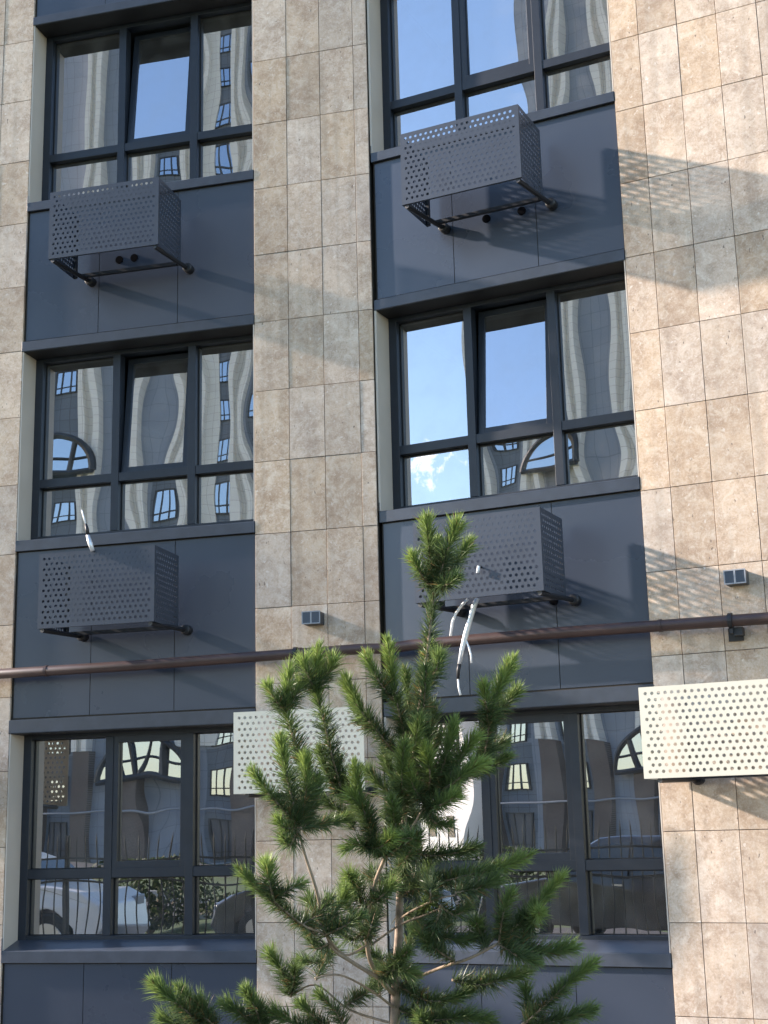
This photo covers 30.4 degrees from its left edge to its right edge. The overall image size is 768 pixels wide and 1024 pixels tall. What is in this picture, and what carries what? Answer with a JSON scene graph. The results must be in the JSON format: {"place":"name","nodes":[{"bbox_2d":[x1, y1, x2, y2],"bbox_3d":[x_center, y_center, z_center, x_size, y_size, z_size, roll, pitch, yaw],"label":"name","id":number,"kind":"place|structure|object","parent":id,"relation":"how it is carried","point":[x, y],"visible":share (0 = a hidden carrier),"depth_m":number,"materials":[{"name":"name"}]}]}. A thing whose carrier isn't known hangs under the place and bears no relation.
{"place":"outdoors","nodes":[
{"label":"outdoors","id":0,"kind":"place"},
{"bbox_3d":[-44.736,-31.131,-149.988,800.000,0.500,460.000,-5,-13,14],"label":"ground","id":1,"kind":"structure","parent":0,"visible":0},
{"bbox_2d":[0,0,767,1023],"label":"apartment building","id":2,"kind":"structure","parent":1,"relation":"on","point":[324,372],"depth_m":11.47,"materials":[{"name":"grey"}]},
{"bbox_2d":[37,545,192,641],"bbox_3d":[-2.129,0.662,11.245,1.061,0.633,0.592,-5,-13,14],"label":"condenser cage","id":3,"kind":"object","parent":2,"relation":"attached to","point":[46,611],"visible":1,"depth_m":11.00,"materials":[{"name":"black metal"}]},
{"bbox_2d":[81,510,94,551],"bbox_3d":[-2.326,0.146,11.083,0.123,0.345,0.039,-5,-13,14],"label":"cable stub","id":4,"kind":"object","parent":3,"relation":"attached to","point":[90,543],"visible":1,"depth_m":11.06,"materials":[{"name":"white plastic"}]},
{"bbox_2d":[48,177,194,286],"bbox_3d":[-2.208,-2.353,11.932,1.061,0.633,0.592,-5,-13,14],"label":"condenser cage","id":5,"kind":"object","parent":2,"relation":"attached to","point":[170,242],"visible":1,"depth_m":11.70,"materials":[{"name":"metal"}]},
{"bbox_2d":[18,726,254,939],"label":"window","id":6,"kind":"structure","parent":2,"relation":"in","point":[126,835],"depth_m":12.67,"materials":[{"name":"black glass"}]},
{"bbox_2d":[31,335,253,539],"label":"window","id":7,"kind":"structure","parent":2,"relation":"in","point":[153,437],"depth_m":13.07,"materials":[{"name":"black glass"}]},
{"bbox_2d":[41,2,251,200],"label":"window","id":8,"kind":"structure","parent":2,"relation":"in","point":[169,98],"depth_m":13.55,"materials":[{"name":"black glass"}]},
{"bbox_2d":[234,707,376,799],"bbox_3d":[-0.549,1.818,10.559,1.000,0.633,0.594,-5,-13,14],"label":"condenser cage","id":9,"kind":"object","parent":2,"relation":"attached to","point":[245,741],"visible":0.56,"depth_m":10.35,"materials":[{"name":"beige metal"}]},
{"bbox_2d":[302,610,323,625],"bbox_3d":[-0.552,0.830,11.003,0.150,0.100,0.122,-5,-13,14],"label":"wall lamp","id":10,"kind":"object","parent":2,"relation":"attached to","point":[311,618],"visible":1,"depth_m":10.95,"materials":[{"name":"grey"}]},
{"bbox_2d":[0,612,767,678],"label":"gas pipe","id":11,"kind":"object","parent":2,"relation":"attached to","point":[731,621],"visible":0.8,"depth_m":10.48,"materials":[{"name":"brown metal"}]},
{"bbox_2d":[400,104,557,233],"bbox_3d":[0.739,-2.649,10.995,1.061,0.633,0.592,-8,-14,25],"label":"condenser cage","id":12,"kind":"object","parent":2,"relation":"attached to","point":[408,175],"visible":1,"depth_m":10.78,"materials":[{"name":"black metal"}]},
{"bbox_2d":[380,0,612,149],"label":"window","id":13,"kind":"structure","parent":2,"relation":"in","point":[444,61],"depth_m":13.00,"materials":[{"name":"black glass"}]},
{"bbox_2d":[413,507,581,616],"bbox_3d":[0.825,0.381,10.299,1.061,0.633,0.592,-8,-14,25],"label":"condenser cage","id":14,"kind":"object","parent":2,"relation":"attached to","point":[541,538],"visible":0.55,"depth_m":10.01,"materials":[{"name":"black metal"}]},
{"bbox_2d":[449,598,468,635],"bbox_3d":[0.544,0.761,10.216,0.163,0.266,0.022,-8,-14,26],"label":"hanging cable","id":15,"kind":"object","parent":14,"relation":"hanging from","point":[464,602],"visible":1,"depth_m":10.22,"materials":[{"name":"white plastic"}]},
{"bbox_2d":[456,598,478,694],"bbox_3d":[0.605,0.963,10.141,0.200,0.696,0.042,-8,-14,25],"label":"hanging cable","id":16,"kind":"object","parent":14,"relation":"hanging from","point":[464,641],"visible":0.98,"depth_m":10.15,"materials":[{"name":"white plastic"}]},
{"bbox_2d":[388,272,637,509],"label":"window","id":17,"kind":"structure","parent":2,"relation":"in","point":[530,390],"depth_m":12.22,"materials":[{"name":"black glass"}]},
{"bbox_2d":[404,704,668,940],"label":"window","id":18,"kind":"structure","parent":2,"relation":"in","point":[576,790],"depth_m":13.12,"materials":[{"name":"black glass"}]},
{"bbox_2d":[638,679,767,784],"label":"condenser cage","id":19,"kind":"object","parent":2,"relation":"attached to","point":[655,729],"visible":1,"depth_m":9.12,"materials":[{"name":"white metal"}]},
{"bbox_2d":[723,568,748,586],"bbox_3d":[2.427,0.453,9.714,0.150,0.100,0.122,-8,-14,25],"label":"wall lamp","id":20,"kind":"object","parent":2,"relation":"attached to","point":[736,577],"visible":1,"depth_m":9.67,"materials":[{"name":"silver metal"}]},
{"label":"pavement","id":21,"kind":"structure","parent":0,"visible":0},
{"bbox_2d":[140,507,607,1023],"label":"pine tree","id":22,"kind":"object","parent":21,"relation":"on","point":[418,773],"visible":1,"depth_m":5.44,"materials":[{"name":"green plant"}]}
]}

